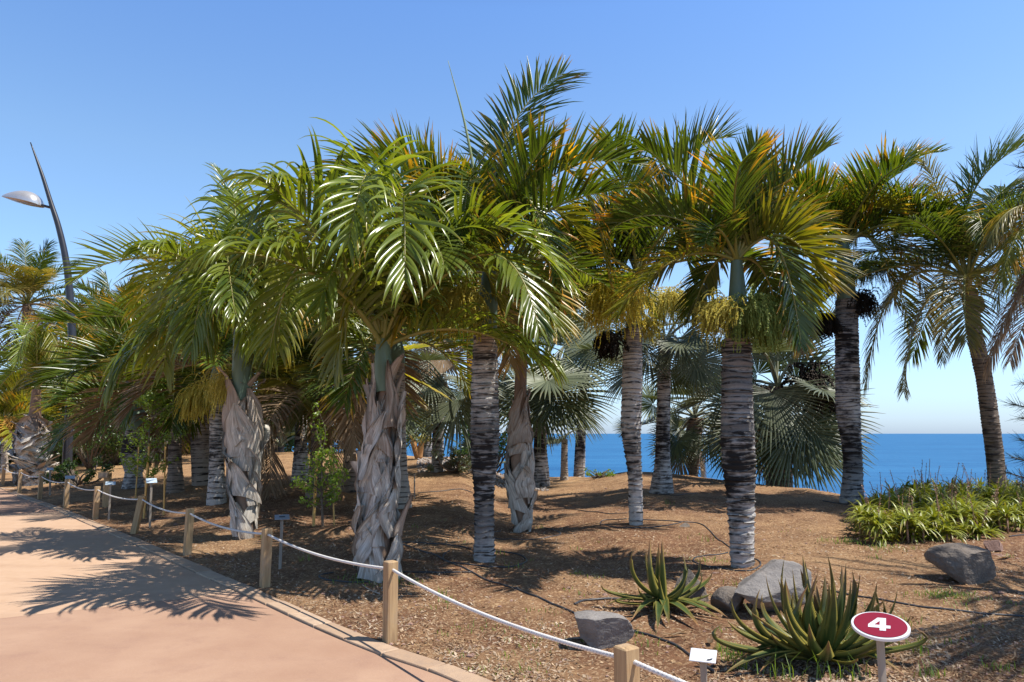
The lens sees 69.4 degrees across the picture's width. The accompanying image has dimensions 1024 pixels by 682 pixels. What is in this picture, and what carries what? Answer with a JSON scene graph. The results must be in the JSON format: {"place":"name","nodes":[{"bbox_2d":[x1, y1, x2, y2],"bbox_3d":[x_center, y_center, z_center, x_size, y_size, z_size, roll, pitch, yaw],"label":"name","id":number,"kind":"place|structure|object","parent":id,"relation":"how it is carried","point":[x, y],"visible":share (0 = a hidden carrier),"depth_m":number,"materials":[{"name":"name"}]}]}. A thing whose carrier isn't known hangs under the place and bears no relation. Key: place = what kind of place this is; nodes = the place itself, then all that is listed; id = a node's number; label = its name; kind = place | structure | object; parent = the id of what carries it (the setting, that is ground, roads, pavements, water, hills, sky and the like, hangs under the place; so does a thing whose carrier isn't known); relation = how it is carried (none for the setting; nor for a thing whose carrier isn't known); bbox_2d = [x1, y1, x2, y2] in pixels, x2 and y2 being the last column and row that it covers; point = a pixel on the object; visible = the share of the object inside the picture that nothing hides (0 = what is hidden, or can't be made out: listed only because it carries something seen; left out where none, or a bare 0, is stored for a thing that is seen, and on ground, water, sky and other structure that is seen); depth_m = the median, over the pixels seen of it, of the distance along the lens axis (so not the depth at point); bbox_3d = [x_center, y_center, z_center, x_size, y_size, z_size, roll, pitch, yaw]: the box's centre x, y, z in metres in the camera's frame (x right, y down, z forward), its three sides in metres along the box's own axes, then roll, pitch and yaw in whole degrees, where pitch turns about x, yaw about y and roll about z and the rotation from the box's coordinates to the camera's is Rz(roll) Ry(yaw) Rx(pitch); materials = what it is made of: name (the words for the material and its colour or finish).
{"place":"outdoors","nodes":[
{"label":"outdoors","id":0,"kind":"place"},
{"bbox_2d":[5,326,65,446],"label":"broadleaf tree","id":1,"kind":"object","parent":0,"point":[21,358],"depth_m":38.63,"materials":[{"name":"green plant"}]},
{"bbox_2d":[0,489,451,681],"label":"path","id":2,"kind":"structure","parent":0,"point":[80,601],"depth_m":6.24,"materials":[{"name":"concrete"}]},
{"bbox_2d":[452,408,508,472],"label":"palm tree","id":3,"kind":"object","parent":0,"point":[502,443],"visible":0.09,"depth_m":27.72,"materials":[{"name":"green plant"}]},
{"bbox_2d":[417,456,548,490],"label":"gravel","id":4,"kind":"structure","parent":0,"point":[427,460],"depth_m":21.15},
{"bbox_2d":[0,452,1023,681],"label":"ground","id":5,"kind":"structure","parent":0,"point":[581,490],"depth_m":8.98,"materials":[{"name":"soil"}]},
{"bbox_2d":[1,466,5,485],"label":"fence post","id":6,"kind":"object","parent":5,"relation":"on","point":[3,476],"visible":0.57,"depth_m":22.33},
{"bbox_2d":[17,470,22,492],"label":"fence post","id":7,"kind":"object","parent":5,"relation":"on","point":[19,484],"visible":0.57,"depth_m":19.91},
{"bbox_2d":[0,368,65,472],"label":"palm tree","id":8,"kind":"object","parent":5,"relation":"on","point":[14,403],"visible":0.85,"depth_m":26.58,"materials":[{"name":"green plant"}]},
{"bbox_2d":[2,142,76,471],"bbox_3d":[-15.468,-1.117,24.131,2.989,11.191,0.772,0,-7,0],"label":"street lamp","id":9,"kind":"object","parent":5,"relation":"on","point":[28,198],"visible":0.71,"depth_m":24.27,"materials":[{"name":"metal"}]},
{"bbox_2d":[37,474,43,498],"bbox_3d":[-11.541,3.614,18.103,0.090,0.710,0.090,7,-9,-42],"label":"fence post","id":10,"kind":"object","parent":5,"relation":"on","point":[40,488],"visible":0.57,"depth_m":18.07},
{"bbox_2d":[0,312,96,485],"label":"palm tree","id":11,"kind":"object","parent":5,"relation":"on","point":[29,427],"visible":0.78,"depth_m":22.51,"materials":[{"name":"green plant"}]},
{"bbox_2d":[0,294,99,384],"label":"palm tree","id":12,"kind":"object","parent":5,"relation":"on","point":[82,302],"visible":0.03,"depth_m":40.01,"materials":[{"name":"green plant"}]},
{"bbox_2d":[0,395,99,465],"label":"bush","id":13,"kind":"object","parent":5,"relation":"on","point":[10,461],"depth_m":30.26,"materials":[{"name":"green plant"}]},
{"bbox_2d":[47,467,53,494],"bbox_3d":[-11.779,3.601,18.820,0.150,0.749,0.092,5,-9,-35],"label":"plant label","id":14,"kind":"object","parent":5,"relation":"on","point":[50,469],"visible":0.78,"depth_m":18.82,"materials":[{"name":"blue"}]},
{"bbox_2d":[0,238,106,387],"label":"palm tree","id":15,"kind":"object","parent":5,"relation":"on","point":[28,281],"visible":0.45,"depth_m":36.26,"materials":[{"name":"green plant"}]},
{"bbox_2d":[17,402,97,465],"bbox_3d":[-18.161,3.716,29.689,3.127,2.659,2.931,3,-8,-21],"label":"bush","id":16,"kind":"object","parent":5,"relation":"on","point":[54,451],"visible":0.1,"depth_m":29.49,"materials":[{"name":"green plant"}]},
{"bbox_2d":[9,390,120,463],"bbox_3d":[-17.960,3.758,32.876,6.555,3.734,6.105,0,-7,0],"label":"bush","id":17,"kind":"object","parent":5,"relation":"on","point":[79,462],"visible":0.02,"depth_m":31.21,"materials":[{"name":"green plant"}]},
{"bbox_2d":[63,479,69,507],"bbox_3d":[-9.646,3.353,16.010,0.090,0.710,0.090,6,-10,-41],"label":"fence post","id":18,"kind":"object","parent":5,"relation":"on","point":[66,494],"visible":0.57,"depth_m":15.98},
{"bbox_2d":[37,456,114,486],"bbox_3d":[-12.414,3.738,21.238,2.033,0.884,1.860,0,-7,0],"label":"bush","id":19,"kind":"object","parent":5,"relation":"on","point":[62,473],"visible":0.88,"depth_m":21.09,"materials":[{"name":"green plant"}]},
{"bbox_2d":[0,295,155,464],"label":"palm tree","id":20,"kind":"object","parent":5,"relation":"on","point":[61,325],"visible":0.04,"depth_m":29.11,"materials":[{"name":"green plant"}]},
{"bbox_2d":[10,320,166,461],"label":"palm tree","id":21,"kind":"object","parent":5,"relation":"on","point":[85,332],"visible":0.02,"depth_m":29.86,"materials":[{"name":"green plant"}]},
{"bbox_2d":[92,486,100,519],"bbox_3d":[-7.783,3.083,13.848,0.090,0.710,0.090,6,-9,-40],"label":"fence post","id":22,"kind":"object","parent":5,"relation":"on","point":[96,503],"visible":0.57,"depth_m":13.82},
{"bbox_2d":[48,385,147,470],"bbox_3d":[-15.290,3.117,26.762,4.424,3.472,3.236,-3,-8,23],"label":"bush","id":23,"kind":"object","parent":5,"relation":"on","point":[93,451],"visible":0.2,"depth_m":26.51,"materials":[{"name":"green plant"}]},
{"bbox_2d":[98,472,111,506],"bbox_3d":[-8.642,3.164,15.661,0.223,0.783,0.185,1,-7,-10],"label":"plaque post","id":24,"kind":"object","parent":5,"relation":"on","point":[107,476],"visible":0.83,"depth_m":15.63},
{"bbox_2d":[52,374,158,464],"bbox_3d":[-15.936,3.181,29.856,4.587,3.696,3.977,0,-7,0],"label":"bush","id":25,"kind":"object","parent":5,"relation":"on","point":[115,460],"visible":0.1,"depth_m":29.39,"materials":[{"name":"green plant"}]},
{"bbox_2d":[78,281,136,334],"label":"palm tree","id":26,"kind":"object","parent":5,"relation":"on","point":[117,297],"visible":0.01,"depth_m":36.71,"materials":[{"name":"green plant"}]},
{"bbox_2d":[74,268,144,330],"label":"palm tree","id":27,"kind":"object","parent":5,"relation":"on","point":[104,285],"visible":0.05,"depth_m":42.03,"materials":[{"name":"green plant"}]},
{"bbox_2d":[30,322,190,488],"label":"palm tree","id":28,"kind":"object","parent":5,"relation":"on","point":[129,480],"visible":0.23,"depth_m":19.04,"materials":[{"name":"green plant"}]},
{"bbox_2d":[105,481,115,519],"bbox_3d":[-7.488,2.994,13.757,0.170,0.746,0.096,3,-8,-25],"label":"plant label","id":29,"kind":"object","parent":5,"relation":"on","point":[110,483],"visible":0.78,"depth_m":13.76,"materials":[{"name":"grey"}]},
{"bbox_2d":[130,495,145,533],"bbox_3d":[-5.995,2.836,11.838,0.090,0.710,0.090,9,-7,1],"label":"fence post","id":30,"kind":"object","parent":5,"relation":"on","point":[135,526],"visible":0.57,"depth_m":11.81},
{"bbox_2d":[108,382,167,461],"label":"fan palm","id":31,"kind":"object","parent":5,"relation":"on","point":[152,436],"visible":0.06,"depth_m":30.15,"materials":[{"name":"green plant"}]},
{"bbox_2d":[143,443,149,518],"bbox_3d":[-6.921,2.670,14.007,0.065,1.451,0.049,0,-7,0],"label":"bamboo stake","id":32,"kind":"object","parent":5,"relation":"on","point":[147,468],"visible":0.77,"depth_m":13.99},
{"bbox_2d":[15,259,287,493],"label":"palm tree","id":33,"kind":"object","parent":5,"relation":"on","point":[175,479],"visible":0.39,"depth_m":16.81,"materials":[{"name":"green plant"}]},
{"bbox_2d":[146,478,156,527],"bbox_3d":[-6.170,2.785,12.613,0.170,0.872,0.084,5,-9,-35],"label":"plant label","id":34,"kind":"object","parent":5,"relation":"on","point":[151,481],"visible":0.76,"depth_m":12.62,"materials":[{"name":"white"}]},
{"bbox_2d":[116,390,188,517],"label":"sapling","id":35,"kind":"object","parent":5,"relation":"on","point":[149,398],"visible":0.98,"depth_m":14.10,"materials":[{"name":"green plant"}]},
{"bbox_2d":[121,237,192,299],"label":"palm tree","id":36,"kind":"object","parent":5,"relation":"on","point":[165,264],"visible":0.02,"depth_m":40.06,"materials":[{"name":"green plant"}]},
{"bbox_2d":[163,442,165,514],"bbox_3d":[-6.660,2.652,14.177,0.080,1.437,0.039,0,-7,0],"label":"bamboo stake","id":37,"kind":"object","parent":5,"relation":"on","point":[164,481],"visible":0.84,"depth_m":14.16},
{"bbox_2d":[70,282,307,485],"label":"palm tree","id":38,"kind":"object","parent":5,"relation":"on","point":[199,447],"visible":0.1,"depth_m":18.54,"materials":[{"name":"green plant"}]},
{"bbox_2d":[183,508,194,555],"bbox_3d":[-4.271,2.573,9.761,0.090,0.710,0.090,7,-9,-39],"label":"fence post","id":39,"kind":"object","parent":5,"relation":"on","point":[188,534],"visible":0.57,"depth_m":9.73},
{"bbox_2d":[75,232,342,505],"bbox_3d":[-5.965,0.521,15.214,5.510,5.763,4.690,0,-7,0],"label":"palm tree","id":40,"kind":"object","parent":5,"relation":"on","point":[216,491],"visible":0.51,"depth_m":14.87,"materials":[{"name":"green plant"}]},
{"bbox_2d":[48,161,371,539],"bbox_3d":[-4.743,-0.030,11.140,4.964,6.363,3.865,0,-7,0],"label":"palm tree","id":41,"kind":"object","parent":5,"relation":"on","point":[246,435],"visible":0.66,"depth_m":10.79,"materials":[{"name":"green plant"}]},
{"bbox_2d":[0,488,492,681],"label":"kerb","id":42,"kind":"structure","parent":5,"relation":"on","point":[452,673],"depth_m":6.52,"materials":[{"name":"concrete"}]},
{"bbox_2d":[259,528,272,587],"bbox_3d":[-2.575,2.321,7.735,0.090,0.710,0.090,6,-10,-39],"label":"fence post","id":43,"kind":"object","parent":5,"relation":"on","point":[265,563],"visible":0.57,"depth_m":7.71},
{"bbox_2d":[268,307,283,451],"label":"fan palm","id":44,"kind":"object","parent":5,"relation":"on","point":[280,449],"visible":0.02,"depth_m":36.42,"materials":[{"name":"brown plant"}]},
{"bbox_2d":[275,514,289,568],"bbox_3d":[-2.688,2.364,8.613,0.165,0.662,0.101,3,-8,-20],"label":"plant label","id":45,"kind":"object","parent":5,"relation":"on","point":[282,518],"visible":0.79,"depth_m":8.62,"materials":[{"name":"grey"}]},
{"bbox_2d":[270,423,294,446],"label":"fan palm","id":46,"kind":"object","parent":5,"relation":"on","point":[281,443],"visible":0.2,"depth_m":32.59,"materials":[{"name":"green plant"}]},
{"bbox_2d":[257,389,333,451],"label":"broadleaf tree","id":47,"kind":"object","parent":5,"relation":"on","point":[290,443],"visible":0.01,"depth_m":37.44,"materials":[{"name":"green plant"}]},
{"bbox_2d":[200,277,402,481],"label":"palm tree","id":48,"kind":"object","parent":5,"relation":"on","point":[300,453],"visible":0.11,"depth_m":18.12,"materials":[{"name":"green plant"}]},
{"bbox_2d":[191,281,428,500],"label":"palm tree","id":49,"kind":"object","parent":5,"relation":"on","point":[313,444],"visible":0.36,"depth_m":14.77,"materials":[{"name":"green plant"}]},
{"bbox_2d":[312,457,317,526],"bbox_3d":[-3.092,2.354,11.624,0.066,1.193,0.054,0,-7,0],"label":"bamboo stake","id":50,"kind":"object","parent":5,"relation":"on","point":[314,510],"visible":0.62,"depth_m":11.59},
{"bbox_2d":[289,401,350,526],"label":"sapling","id":51,"kind":"object","parent":5,"relation":"on","point":[321,456],"visible":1,"depth_m":11.46,"materials":[{"name":"green plant"}]},
{"bbox_2d":[331,446,334,525],"bbox_3d":[-2.818,2.296,11.631,0.109,1.282,0.029,0,-7,0],"label":"bamboo stake","id":52,"kind":"object","parent":5,"relation":"on","point":[333,493],"visible":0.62,"depth_m":11.58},
{"bbox_2d":[254,298,452,492],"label":"fan palm","id":53,"kind":"object","parent":5,"relation":"on","point":[348,487],"visible":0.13,"depth_m":15.84,"materials":[{"name":"green plant"}]},
{"bbox_2d":[318,572,400,582],"bbox_3d":[-1.657,2.571,8.038,0.941,0.048,0.366,-1,-7,12],"label":"irrigation hose","id":54,"kind":"object","parent":5,"relation":"on","point":[319,575],"visible":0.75,"depth_m":7.91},
{"bbox_2d":[177,117,584,582],"bbox_3d":[-1.198,0.147,8.243,3.987,5.264,3.947,0,-7,0],"label":"palm tree","id":55,"kind":"object","parent":5,"relation":"on","point":[374,265],"visible":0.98,"depth_m":7.88,"materials":[{"name":"green plant"}]},
{"bbox_2d":[330,357,431,447],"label":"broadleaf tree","id":56,"kind":"object","parent":5,"relation":"on","point":[406,431],"depth_m":31.10,"materials":[{"name":"green plant"}]},
{"bbox_2d":[382,560,397,643],"bbox_3d":[-0.944,2.071,5.731,0.090,0.710,0.090,5,-9,-35],"label":"fence post","id":57,"kind":"object","parent":5,"relation":"on","point":[390,610],"visible":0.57,"depth_m":5.70,"materials":[{"name":"wood"}]},
{"bbox_2d":[0,468,685,681],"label":"rope","id":58,"kind":"object","parent":57,"relation":"attached to","point":[653,670],"visible":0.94,"depth_m":4.78,"materials":[{"name":"fabric"}]},
{"bbox_2d":[277,227,536,508],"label":"palm tree","id":59,"kind":"object","parent":5,"relation":"on","point":[347,402],"visible":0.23,"depth_m":13.26,"materials":[{"name":"green plant"}]},
{"bbox_2d":[402,328,459,456],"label":"fan palm","id":60,"kind":"object","parent":5,"relation":"on","point":[426,453],"visible":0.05,"depth_m":32.47,"materials":[{"name":"green plant"}]},
{"bbox_2d":[406,404,457,458],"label":"fan palm","id":61,"kind":"object","parent":5,"relation":"on","point":[418,453],"visible":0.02,"depth_m":24.15,"materials":[{"name":"brown plant"}]},
{"bbox_2d":[402,541,470,548],"bbox_3d":[-1.054,2.720,9.868,1.124,0.054,0.024,-3,-8,22],"label":"irrigation hose","id":62,"kind":"object","parent":5,"relation":"on","point":[433,543],"visible":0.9,"depth_m":9.86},
{"bbox_2d":[403,571,470,572],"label":"irrigation hose","id":63,"kind":"object","parent":5,"relation":"on","point":[436,571],"visible":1,"depth_m":8.19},
{"bbox_2d":[425,448,472,474],"bbox_3d":[-1.357,3.040,18.692,1.638,0.734,1.557,0,-7,0],"label":"plant","id":64,"kind":"object","parent":5,"relation":"on","point":[453,463],"visible":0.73,"depth_m":18.52,"materials":[{"name":"green plant"}]},
{"bbox_2d":[405,326,509,472],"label":"fan palm","id":65,"kind":"object","parent":5,"relation":"on","point":[447,412],"visible":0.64,"depth_m":18.86,"materials":[{"name":"green plant"}]},
{"bbox_2d":[402,267,515,436],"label":"palm tree","id":66,"kind":"object","parent":5,"relation":"on","point":[447,350],"visible":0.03,"depth_m":30.67,"materials":[{"name":"green plant"}]},
{"bbox_2d":[447,435,505,464],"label":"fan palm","id":67,"kind":"object","parent":5,"relation":"on","point":[464,445],"visible":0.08,"depth_m":29.65,"materials":[{"name":"green plant"}]},
{"bbox_2d":[306,53,653,562],"bbox_3d":[-0.461,-0.647,9.244,4.270,6.814,3.921,-6,-9,41],"label":"palm tree","id":68,"kind":"object","parent":5,"relation":"on","point":[523,181],"visible":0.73,"depth_m":9.02,"materials":[{"name":"green plant"}]},
{"bbox_2d":[443,550,526,567],"bbox_3d":[-0.331,2.672,9.160,1.045,0.100,1.177,0,-7,0],"label":"irrigation hose","id":69,"kind":"object","parent":5,"relation":"on","point":[490,566],"visible":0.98,"depth_m":8.68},
{"bbox_2d":[494,527,560,539],"bbox_3d":[0.156,2.991,11.502,1.370,0.080,0.985,4,-8,-27],"label":"irrigation hose","id":70,"kind":"object","parent":5,"relation":"on","point":[529,539],"visible":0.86,"depth_m":11.09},
{"bbox_2d":[411,211,660,532],"bbox_3d":[0.193,0.502,12.074,4.610,5.563,4.854,0,-7,0],"label":"palm tree","id":71,"kind":"object","parent":5,"relation":"on","point":[519,470],"visible":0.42,"depth_m":11.99,"materials":[{"name":"green plant"}]},
{"bbox_2d":[469,308,621,485],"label":"fan palm","id":72,"kind":"object","parent":5,"relation":"on","point":[544,404],"visible":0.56,"depth_m":20.36,"materials":[{"name":"green plant"}]},
{"bbox_2d":[403,544,714,671],"bbox_3d":[-0.009,2.496,7.552,0.263,0.178,5.828,4,-8,-30],"label":"irrigation hose","id":73,"kind":"object","parent":5,"relation":"on","point":[639,632],"visible":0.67,"depth_m":6.99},
{"bbox_2d":[547,420,590,479],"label":"palm tree","id":74,"kind":"object","parent":5,"relation":"on","point":[564,464],"visible":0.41,"depth_m":23.12,"materials":[{"name":"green plant"}]},
{"bbox_2d":[115,486,1023,681],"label":"pebbles","id":75,"kind":"object","parent":5,"relation":"on","point":[778,661],"visible":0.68,"depth_m":6.16,"materials":[{"name":"stone"}]},
{"bbox_2d":[541,262,647,476],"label":"fan palm","id":76,"kind":"object","parent":5,"relation":"on","point":[579,462],"visible":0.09,"depth_m":25.57,"materials":[{"name":"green plant"}]},
{"bbox_2d":[584,467,614,478],"bbox_3d":[2.653,3.976,22.175,0.937,0.354,0.843,0,-7,0],"label":"plant","id":77,"kind":"object","parent":5,"relation":"on","point":[598,475],"visible":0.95,"depth_m":22.11,"materials":[{"name":"green plant"}]},
{"bbox_2d":[574,610,633,648],"bbox_3d":[0.705,2.233,5.657,0.460,0.320,0.372,0,-7,0],"label":"rock","id":78,"kind":"object","parent":5,"relation":"on","point":[601,629],"visible":0.91,"depth_m":5.55,"materials":[{"name":"stone"}]},
{"bbox_2d":[574,597,639,604],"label":"irrigation hose","id":79,"kind":"object","parent":5,"relation":"on","point":[596,599],"visible":0.84,"depth_m":7.10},
{"bbox_2d":[613,643,639,681],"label":"fence post","id":80,"kind":"object","parent":5,"relation":"on","point":[626,655],"visible":1,"depth_m":3.42,"materials":[{"name":"wood"}]},
{"bbox_2d":[259,502,1023,681],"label":"grass","id":81,"kind":"structure","parent":5,"relation":"on","point":[719,648],"depth_m":5.63,"materials":[{"name":"plant"}]},
{"bbox_2d":[600,518,682,527],"bbox_3d":[1.978,2.903,11.713,1.338,0.081,0.901,-3,-8,21],"label":"irrigation hose","id":82,"kind":"object","parent":5,"relation":"on","point":[634,527],"visible":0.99,"depth_m":11.55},
{"bbox_2d":[497,100,786,525],"bbox_3d":[2.039,-0.563,12.129,5.023,7.146,4.152,0,-7,0],"label":"palm tree","id":83,"kind":"object","parent":5,"relation":"on","point":[639,324],"visible":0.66,"depth_m":11.81,"materials":[{"name":"green plant"}]},
{"bbox_2d":[601,541,726,627],"bbox_3d":[1.482,2.088,6.601,1.117,0.667,0.905,2,-8,-19],"label":"aloe","id":84,"kind":"object","parent":5,"relation":"on","point":[657,597],"visible":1,"depth_m":6.64,"materials":[{"name":"green plant"}]},
{"bbox_2d":[611,335,721,477],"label":"fan palm","id":85,"kind":"object","parent":5,"relation":"on","point":[686,440],"visible":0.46,"depth_m":23.00,"materials":[{"name":"green plant"}]},
{"bbox_2d":[584,270,758,494],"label":"fan palm","id":86,"kind":"object","parent":5,"relation":"on","point":[663,369],"visible":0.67,"depth_m":15.89,"materials":[{"name":"green plant"}]},
{"bbox_2d":[643,519,729,546],"bbox_3d":[2.896,2.859,11.039,0.722,0.161,2.527,3,-8,-20],"label":"irrigation hose","id":87,"kind":"object","parent":5,"relation":"on","point":[690,522],"visible":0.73,"depth_m":11.86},
{"bbox_2d":[674,569,708,601],"bbox_3d":[1.718,2.381,7.119,0.332,0.341,0.267,0,-7,0],"label":"rock","id":88,"kind":"object","parent":5,"relation":"on","point":[690,577],"visible":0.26,"depth_m":7.07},
{"bbox_2d":[689,648,716,681],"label":"plant label","id":89,"kind":"object","parent":5,"relation":"on","point":[703,657],"visible":1,"depth_m":3.58,"materials":[{"name":"white"}]},
{"bbox_2d":[586,117,866,567],"bbox_3d":[2.683,-0.003,8.824,3.441,5.383,2.919,5,-9,-36],"label":"palm tree","id":90,"kind":"object","parent":5,"relation":"on","point":[737,214],"visible":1,"depth_m":8.59,"materials":[{"name":"green plant"}]},
{"bbox_2d":[692,552,760,570],"bbox_3d":[2.577,2.643,8.943,0.775,0.090,1.511,-1,-7,11],"label":"irrigation hose","id":91,"kind":"object","parent":5,"relation":"on","point":[724,568],"visible":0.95,"depth_m":8.61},
{"bbox_2d":[710,586,744,611],"bbox_3d":[1.962,2.376,6.731,0.292,0.284,0.234,0,-7,0],"label":"rock","id":92,"kind":"object","parent":5,"relation":"on","point":[722,597],"visible":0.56,"depth_m":6.67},
{"bbox_2d":[734,559,811,611],"bbox_3d":[2.306,2.241,6.647,0.762,0.497,0.502,2,-8,-18],"label":"rock","id":93,"kind":"object","parent":5,"relation":"on","point":[748,588],"visible":0.69,"depth_m":6.55,"materials":[{"name":"stone"}]},
{"bbox_2d":[670,277,884,491],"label":"fan palm","id":94,"kind":"object","parent":5,"relation":"on","point":[788,445],"visible":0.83,"depth_m":19.19,"materials":[{"name":"green plant"}]},
{"bbox_2d":[711,554,927,674],"bbox_3d":[2.093,1.881,5.207,1.455,0.740,1.111,0,-7,0],"label":"aloe","id":95,"kind":"object","parent":5,"relation":"on","point":[817,626],"visible":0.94,"depth_m":5.05,"materials":[{"name":"green plant"}]},
{"bbox_2d":[851,612,910,681],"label":"number sign","id":96,"kind":"object","parent":5,"relation":"on","point":[881,628],"visible":1,"depth_m":3.17,"materials":[{"name":"red"}]},
{"bbox_2d":[759,131,1017,503],"bbox_3d":[7.092,-0.620,14.929,5.547,7.872,5.476,-5,-9,36],"label":"palm tree","id":97,"kind":"object","parent":5,"relation":"on","point":[863,217],"visible":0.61,"depth_m":14.95,"materials":[{"name":"green plant"}]},
{"bbox_2d":[820,114,1023,489],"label":"coconut palm","id":98,"kind":"object","parent":5,"relation":"on","point":[951,243],"visible":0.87,"depth_m":14.27,"materials":[{"name":"green plant"}]},
{"bbox_2d":[827,589,1023,616],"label":"irrigation hose","id":99,"kind":"object","parent":5,"relation":"on","point":[1000,614],"visible":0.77,"depth_m":6.62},
{"bbox_2d":[840,459,1023,547],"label":"ground cover","id":100,"kind":"object","parent":5,"relation":"on","point":[919,510],"visible":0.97,"depth_m":11.01,"materials":[{"name":"green plant"}]},
{"bbox_2d":[924,543,995,584],"bbox_3d":[4.728,2.376,7.790,0.606,0.469,0.479,1,-7,-12],"label":"rock","id":101,"kind":"object","parent":5,"relation":"on","point":[963,563],"visible":0.93,"depth_m":7.63,"materials":[{"name":"stone"}]},
{"bbox_2d":[983,540,1002,551],"bbox_3d":[6.120,2.619,9.389,0.254,0.204,0.194,7,-10,-43],"label":"rock","id":102,"kind":"object","parent":5,"relation":"on","point":[993,545],"visible":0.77,"depth_m":9.33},
{"bbox_2d":[978,180,1023,383],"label":"coconut palm","id":103,"kind":"object","parent":5,"relation":"on","point":[1002,221],"visible":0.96,"depth_m":12.03,"materials":[{"name":"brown plant"}]},
{"bbox_2d":[994,147,1023,495],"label":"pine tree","id":104,"kind":"object","parent":5,"relation":"on","point":[1018,384],"visible":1,"depth_m":8.50,"materials":[{"name":"green plant"}]},
{"bbox_2d":[0,434,1023,496],"bbox_3d":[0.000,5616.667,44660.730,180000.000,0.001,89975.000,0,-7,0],"label":"sea","id":105,"kind":"structure","parent":0,"point":[900,456],"depth_m":1289.71,"materials":[{"name":"liquid"}]},
{"bbox_2d":[0,0,1023,433],"label":"sky","id":106,"kind":"structure","parent":0,"point":[121,106],"materials":[{"name":"blue"}]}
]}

